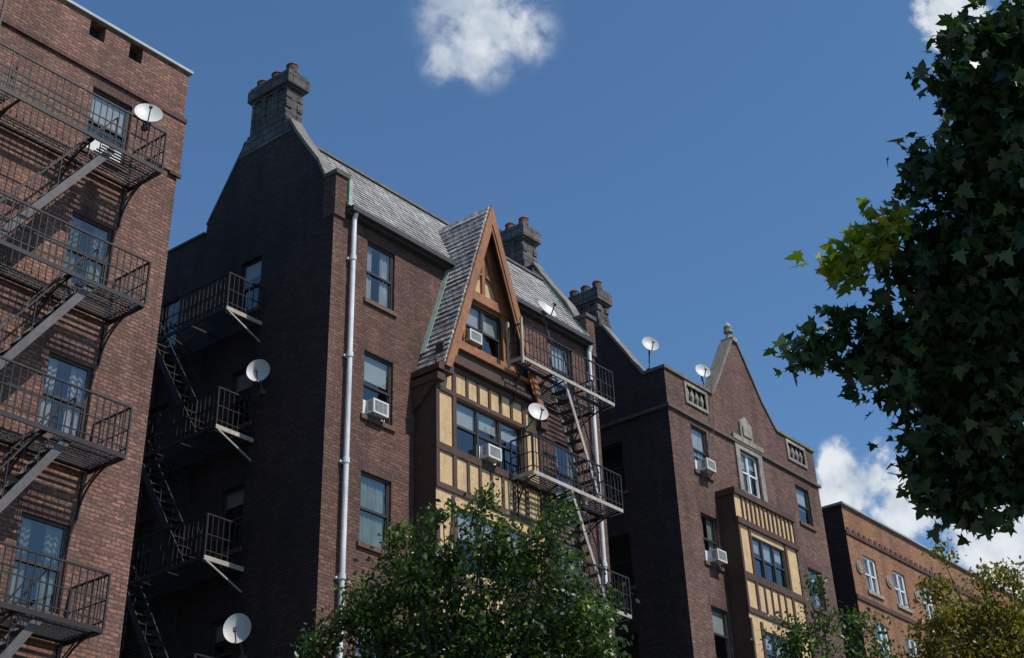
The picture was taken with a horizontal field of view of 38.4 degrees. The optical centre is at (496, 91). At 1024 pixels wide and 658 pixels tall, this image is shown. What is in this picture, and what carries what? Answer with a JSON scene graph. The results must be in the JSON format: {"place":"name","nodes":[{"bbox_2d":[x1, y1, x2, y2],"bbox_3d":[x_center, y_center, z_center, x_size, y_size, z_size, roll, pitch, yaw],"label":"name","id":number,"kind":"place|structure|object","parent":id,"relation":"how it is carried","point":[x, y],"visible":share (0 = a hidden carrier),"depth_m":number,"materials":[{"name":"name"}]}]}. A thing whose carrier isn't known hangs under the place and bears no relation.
{"place":"outdoors","nodes":[
{"label":"outdoors","id":0,"kind":"place"},
{"bbox_2d":[290,478,639,657],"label":"street tree","id":1,"kind":"object","parent":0,"point":[470,631],"visible":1,"depth_m":25.14,"materials":[{"name":"green plant"}]},
{"bbox_2d":[476,443,501,472],"bbox_3d":[-0.152,8.985,35.974,0.300,0.582,0.740,-27,-43,30],"label":"window air conditioner","id":2,"kind":"object","parent":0,"point":[490,453],"depth_m":35.94,"materials":[{"name":"white metal"}]},
{"bbox_2d":[72,0,1023,598],"label":"sky","id":3,"kind":"structure","parent":0,"point":[673,156],"materials":[{"name":"blue"}]},
{"bbox_2d":[694,457,716,481],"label":"window air conditioner","id":4,"kind":"object","parent":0,"point":[706,465],"depth_m":45.27,"materials":[{"name":"white metal"}]},
{"bbox_2d":[704,548,727,573],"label":"window air conditioner","id":5,"kind":"object","parent":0,"point":[717,556],"depth_m":43.59,"materials":[{"name":"white metal"}]},
{"bbox_2d":[751,566,908,657],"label":"street tree","id":6,"kind":"object","parent":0,"point":[794,638],"visible":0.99,"depth_m":35.33,"materials":[{"name":"green plant"}]},
{"bbox_2d":[762,0,1023,545],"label":"maple tree","id":7,"kind":"object","parent":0,"point":[946,359],"visible":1,"depth_m":11.68,"materials":[{"name":"green plant"}]},
{"label":"road","id":8,"kind":"structure","parent":0,"visible":0},
{"bbox_2d":[892,538,1023,657],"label":"autumn tree","id":9,"kind":"object","parent":8,"relation":"on","point":[1004,642],"visible":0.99,"depth_m":30.55,"materials":[{"name":"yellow plant"}]},
{"label":"ground","id":10,"kind":"structure","parent":0,"visible":0},
{"bbox_2d":[0,0,188,657],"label":"walls","id":11,"kind":"structure","parent":10,"relation":"on","point":[100,535],"depth_m":29.17,"materials":[{"name":"red brick"}]},
{"bbox_2d":[3,147,127,617],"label":"sills","id":12,"kind":"structure","parent":11,"relation":"attached to","point":[47,435],"depth_m":28.79,"materials":[{"name":"brick"}]},
{"bbox_2d":[9,96,125,610],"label":"curtains","id":13,"kind":"object","parent":11,"relation":"attached to","point":[52,541],"visible":0.53,"depth_m":27.94,"materials":[{"name":"fabric"}]},
{"bbox_2d":[8,88,130,613],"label":"window frames","id":14,"kind":"structure","parent":11,"relation":"attached to","point":[94,144],"depth_m":28.24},
{"bbox_2d":[19,27,135,606],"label":"dark rooms","id":15,"kind":"object","parent":11,"relation":"attached to","point":[38,530],"visible":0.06,"depth_m":28.40,"materials":[{"name":"black"}]},
{"bbox_2d":[18,75,137,526],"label":"lintels","id":16,"kind":"object","parent":11,"relation":"attached to","point":[45,510],"visible":0.96,"depth_m":28.45,"materials":[{"name":"brick"}]},
{"bbox_2d":[0,0,167,657],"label":"fire escape","id":17,"kind":"object","parent":11,"relation":"attached to","point":[42,624],"visible":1,"depth_m":27.37,"materials":[{"name":"black paint"}]},
{"bbox_2d":[134,103,162,131],"bbox_3d":[-7.303,0.434,30.789,0.488,0.618,0.494,-13,-38,15],"label":"satellite dish","id":18,"kind":"object","parent":17,"relation":"attached to","point":[147,113],"visible":1,"depth_m":30.84,"materials":[{"name":"metal"}]},
{"bbox_2d":[1,17,186,178],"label":"brick belts","id":19,"kind":"object","parent":11,"relation":"attached to","point":[46,44],"visible":1,"depth_m":31.77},
{"bbox_2d":[63,0,193,76],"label":"coping","id":20,"kind":"object","parent":11,"relation":"on","point":[129,36],"visible":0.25,"depth_m":33.07,"materials":[{"name":"stone"}]},
{"bbox_2d":[146,110,185,173],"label":"brick pier","id":21,"kind":"structure","parent":11,"relation":"attached to","point":[172,127],"depth_m":32.74,"materials":[{"name":"brown brick"}]},
{"bbox_2d":[119,123,616,657],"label":"walls","id":22,"kind":"structure","parent":10,"relation":"on","point":[281,209],"depth_m":35.05,"materials":[{"name":"red brick"}]},
{"bbox_2d":[122,272,264,657],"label":"fire escape","id":23,"kind":"object","parent":22,"relation":"attached to","point":[157,470],"visible":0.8,"depth_m":34.33,"materials":[{"name":"black paint"}]},
{"bbox_2d":[223,613,250,657],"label":"satellite dish","id":24,"kind":"object","parent":22,"relation":"attached to","point":[237,628],"visible":1,"depth_m":31.32,"materials":[{"name":"metal"}]},
{"bbox_2d":[246,359,269,395],"bbox_3d":[-5.618,6.700,34.867,0.447,0.759,0.611,-27,-43,30],"label":"satellite dish","id":25,"kind":"object","parent":22,"relation":"attached to","point":[258,370],"visible":1,"depth_m":34.90,"materials":[{"name":"metal"}]},
{"bbox_2d":[239,118,291,159],"bbox_3d":[-6.139,1.349,39.926,2.050,0.500,0.400,-27,-43,30],"label":"chimney skirt","id":26,"kind":"object","parent":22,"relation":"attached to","point":[257,142],"visible":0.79,"depth_m":39.80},
{"bbox_2d":[166,282,384,425],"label":"flat roof","id":27,"kind":"structure","parent":22,"relation":"attached to","point":[246,309],"depth_m":42.34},
{"bbox_2d":[123,242,583,657],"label":"window frames","id":28,"kind":"structure","parent":22,"relation":"attached to","point":[475,433],"depth_m":36.28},
{"bbox_2d":[363,397,388,429],"bbox_3d":[-2.813,7.558,34.434,0.280,0.601,0.760,-27,-43,30],"label":"window air conditioner","id":29,"kind":"object","parent":28,"relation":"in","point":[375,408],"depth_m":34.40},
{"bbox_2d":[465,328,481,347],"bbox_3d":[-0.634,6.419,37.579,0.280,0.561,0.720,-27,-43,30],"label":"window air conditioner","id":30,"kind":"object","parent":28,"relation":"in","point":[474,338],"depth_m":37.56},
{"bbox_2d":[133,250,574,657],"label":"dark rooms","id":31,"kind":"object","parent":22,"relation":"attached to","point":[465,442],"visible":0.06,"depth_m":36.68,"materials":[{"name":"black"}]},
{"bbox_2d":[128,297,583,589],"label":"sills","id":32,"kind":"structure","parent":22,"relation":"attached to","point":[366,546],"depth_m":34.65,"materials":[{"name":"brick"}]},
{"bbox_2d":[168,117,579,316],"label":"gable copings","id":33,"kind":"object","parent":22,"relation":"attached to","point":[325,166],"visible":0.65,"depth_m":39.81,"materials":[{"name":"stone"}]},
{"bbox_2d":[257,62,528,231],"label":"chimney pots","id":34,"kind":"object","parent":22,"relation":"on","point":[293,66],"visible":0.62,"depth_m":41.44,"materials":[{"name":"brown ceramic"}]},
{"bbox_2d":[216,246,578,657],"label":"curtains","id":35,"kind":"object","parent":22,"relation":"attached to","point":[371,526],"visible":0.56,"depth_m":35.80,"materials":[{"name":"fabric"}]},
{"bbox_2d":[321,152,584,333],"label":"slate roof","id":36,"kind":"structure","parent":22,"relation":"attached to","point":[376,200],"depth_m":40.20,"materials":[{"name":"grey stone"}]},
{"bbox_2d":[316,145,543,280],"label":"ridge cap","id":37,"kind":"object","parent":36,"relation":"on","point":[323,151],"visible":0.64,"depth_m":41.20,"materials":[{"name":"metal"}]},
{"bbox_2d":[416,206,501,369],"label":"gable roof","id":38,"kind":"structure","parent":22,"relation":"attached to","point":[461,238],"depth_m":38.45,"materials":[{"name":"grey stone"}]},
{"bbox_2d":[445,205,543,405],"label":"barge boards","id":39,"kind":"object","parent":38,"relation":"attached to","point":[484,250],"visible":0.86,"depth_m":39.02,"materials":[{"name":"brown wood"}]},
{"bbox_2d":[489,232,534,396],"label":"soffit","id":40,"kind":"structure","parent":38,"relation":"attached to","point":[502,283],"depth_m":39.50,"materials":[{"name":"brown wood"}]},
{"bbox_2d":[323,168,595,321],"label":"corner pier caps","id":41,"kind":"object","parent":22,"relation":"on","point":[348,177],"visible":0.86,"depth_m":37.20,"materials":[{"name":"stone"}]},
{"bbox_2d":[347,180,588,368],"bbox_3d":[-1.227,5.394,40.410,2.020,6.211,10.055,-27,-43,30],"label":"copper flashing","id":42,"kind":"object","parent":22,"relation":"attached to","point":[442,286],"visible":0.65,"depth_m":37.89,"materials":[{"name":"metal"}]},
{"bbox_2d":[354,230,586,613],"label":"lintels","id":43,"kind":"object","parent":22,"relation":"attached to","point":[368,467],"visible":0.67,"depth_m":35.78,"materials":[{"name":"brick"}]},
{"bbox_2d":[346,204,594,348],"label":"gutters","id":44,"kind":"object","parent":22,"relation":"attached to","point":[370,221],"visible":0.77,"depth_m":38.49,"materials":[{"name":"grey metal"}]},
{"bbox_2d":[334,213,612,657],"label":"downpipes","id":45,"kind":"object","parent":22,"relation":"attached to","point":[345,461],"visible":0.77,"depth_m":34.40,"materials":[{"name":"grey metal"}]},
{"bbox_2d":[411,342,547,459],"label":"bay cornice","id":46,"kind":"structure","parent":22,"relation":"attached to","point":[421,387],"depth_m":36.97,"materials":[{"name":"brown wood"}]},
{"bbox_2d":[459,344,530,385],"bbox_3d":[-0.099,6.949,37.523,0.079,0.100,3.420,-27,-43,30],"label":"bay cornice edge","id":47,"kind":"object","parent":46,"relation":"attached to","point":[492,363],"visible":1,"depth_m":37.49,"materials":[{"name":"brown wood"}]},
{"bbox_2d":[411,361,548,421],"bbox_3d":[-0.386,7.711,37.279,0.920,0.240,4.306,-27,-43,30],"label":"gable foot","id":48,"kind":"object","parent":22,"relation":"attached to","point":[442,367],"visible":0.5,"depth_m":35.89},
{"bbox_2d":[413,357,550,653],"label":"bay timbers","id":49,"kind":"object","parent":22,"relation":"attached to","point":[428,445],"visible":0.45,"depth_m":35.25,"materials":[{"name":"brown wood"}]},
{"bbox_2d":[522,403,547,432],"bbox_3d":[0.924,8.216,37.436,0.898,0.599,0.488,-27,-43,30],"label":"satellite dish","id":50,"kind":"object","parent":49,"relation":"attached to","point":[537,411],"visible":1,"depth_m":37.43,"materials":[{"name":"metal"}]},
{"bbox_2d":[461,263,506,362],"bbox_3d":[-0.392,5.502,38.834,0.001,5.160,3.711,-27,-43,30],"label":"gable face","id":51,"kind":"object","parent":22,"relation":"attached to","point":[489,292],"visible":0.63,"depth_m":39.09},
{"bbox_2d":[456,259,518,373],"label":"gable timbers","id":52,"kind":"object","parent":51,"relation":"attached to","point":[484,301],"visible":0.55,"depth_m":38.74,"materials":[{"name":"brown wood"}]},
{"bbox_2d":[436,373,545,656],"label":"bay stucco","id":53,"kind":"object","parent":22,"relation":"attached to","point":[446,474],"visible":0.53,"depth_m":35.74,"materials":[{"name":"beige paint"}]},
{"bbox_2d":[506,316,631,654],"bbox_3d":[1.560,12.550,35.945,1.437,13.680,4.060,-27,-43,30],"label":"fire escape","id":54,"kind":"object","parent":22,"relation":"attached to","point":[581,492],"visible":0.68,"depth_m":38.19,"materials":[{"name":"paint"}]},
{"bbox_2d":[538,301,556,343],"bbox_3d":[1.412,6.045,39.295,0.530,1.172,0.597,-27,-43,30],"label":"satellite dish","id":55,"kind":"object","parent":54,"relation":"attached to","point":[547,308],"visible":1,"depth_m":39.49,"materials":[{"name":"metal"}]},
{"bbox_2d":[595,326,845,657],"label":"walls","id":56,"kind":"structure","parent":10,"relation":"on","point":[677,581],"depth_m":45.08,"materials":[{"name":"brown brick"}]},
{"bbox_2d":[600,323,814,452],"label":"copings","id":57,"kind":"object","parent":56,"relation":"attached to","point":[719,359],"visible":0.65,"depth_m":48.78,"materials":[{"name":"stone"}]},
{"bbox_2d":[568,286,612,329],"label":"chimney","id":58,"kind":"object","parent":57,"relation":"on","point":[596,301],"visible":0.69,"depth_m":49.36,"materials":[{"name":"stone"}]},
{"bbox_2d":[569,280,601,296],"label":"chimney pots","id":59,"kind":"object","parent":58,"relation":"on","point":[584,287],"visible":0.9,"depth_m":49.89,"materials":[{"name":"brown ceramic"}]},
{"bbox_2d":[642,337,658,369],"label":"satellite dish","id":60,"kind":"object","parent":57,"relation":"on","point":[650,343],"visible":1,"depth_m":46.93,"materials":[{"name":"metal"}]},
{"bbox_2d":[695,364,710,386],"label":"satellite dish","id":61,"kind":"object","parent":57,"relation":"on","point":[702,370],"visible":0.96,"depth_m":48.44,"materials":[{"name":"metal"}]},
{"bbox_2d":[602,399,814,657],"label":"dark rooms","id":62,"kind":"object","parent":56,"relation":"attached to","point":[619,549],"visible":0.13,"depth_m":44.91,"materials":[{"name":"black"}]},
{"bbox_2d":[600,402,820,488],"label":"stone belts","id":63,"kind":"object","parent":56,"relation":"on","point":[703,423],"visible":0.68,"depth_m":46.55,"materials":[{"name":"brown stone"}]},
{"bbox_2d":[601,425,824,657],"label":"window frames","id":64,"kind":"structure","parent":56,"relation":"attached to","point":[761,558],"depth_m":45.37,"materials":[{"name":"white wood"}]},
{"bbox_2d":[606,468,826,614],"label":"sills","id":65,"kind":"structure","parent":56,"relation":"attached to","point":[706,562],"depth_m":44.99,"materials":[{"name":"brick"}]},
{"bbox_2d":[698,457,755,495],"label":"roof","id":66,"kind":"structure","parent":56,"relation":"attached to","point":[752,484],"depth_m":51.73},
{"bbox_2d":[721,322,737,342],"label":"finial","id":67,"kind":"object","parent":56,"relation":"on","point":[728,330],"visible":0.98,"depth_m":50.77,"materials":[{"name":"stone"}]},
{"bbox_2d":[683,380,807,469],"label":"balustrade panels","id":68,"kind":"object","parent":56,"relation":"on","point":[790,451],"visible":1,"depth_m":47.26,"materials":[{"name":"stone"}]},
{"bbox_2d":[731,417,767,502],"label":"window surround","id":69,"kind":"object","parent":56,"relation":"attached to","point":[745,436],"visible":0.95,"depth_m":48.09,"materials":[{"name":"stone"}]},
{"bbox_2d":[691,429,821,657],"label":"curtains","id":70,"kind":"object","parent":56,"relation":"attached to","point":[717,621],"visible":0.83,"depth_m":45.43,"materials":[{"name":"fabric"}]},
{"bbox_2d":[688,417,835,657],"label":"lintels","id":71,"kind":"object","parent":56,"relation":"attached to","point":[714,601],"visible":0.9,"depth_m":46.13,"materials":[{"name":"brick"}]},
{"bbox_2d":[715,486,811,657],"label":"oriel timbers","id":72,"kind":"object","parent":56,"relation":"attached to","point":[738,575],"visible":0.89,"depth_m":44.40,"materials":[{"name":"brown wood"}]},
{"bbox_2d":[734,494,810,657],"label":"oriel stucco","id":73,"kind":"object","parent":56,"relation":"attached to","point":[795,579],"visible":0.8,"depth_m":44.73,"materials":[{"name":"beige paint"}]},
{"bbox_2d":[822,504,1023,657],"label":"walls","id":74,"kind":"structure","parent":10,"relation":"on","point":[846,551],"depth_m":52.05,"materials":[{"name":"orange brick"}]},
{"bbox_2d":[821,501,1021,599],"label":"coping","id":75,"kind":"object","parent":74,"relation":"on","point":[884,526],"visible":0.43,"depth_m":54.23,"materials":[{"name":"stone"}]},
{"bbox_2d":[863,556,984,657],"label":"window frames","id":76,"kind":"structure","parent":74,"relation":"attached to","point":[874,577],"depth_m":52.20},
{"bbox_2d":[856,560,991,631],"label":"stone medallions","id":77,"kind":"object","parent":74,"relation":"attached to","point":[859,567],"visible":0.43,"depth_m":52.39,"materials":[{"name":"grey stone"}]},
{"bbox_2d":[845,527,1005,657],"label":"brick belts","id":78,"kind":"object","parent":74,"relation":"attached to","point":[895,556],"visible":0.61,"depth_m":52.91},
{"bbox_2d":[867,589,987,646],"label":"sills","id":79,"kind":"structure","parent":74,"relation":"attached to","point":[881,597],"depth_m":52.25,"materials":[{"name":"stone"}]},
{"bbox_2d":[863,560,1020,656],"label":"curtains","id":80,"kind":"object","parent":74,"relation":"attached to","point":[866,571],"visible":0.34,"depth_m":52.12,"materials":[{"name":"fabric"}]}
]}

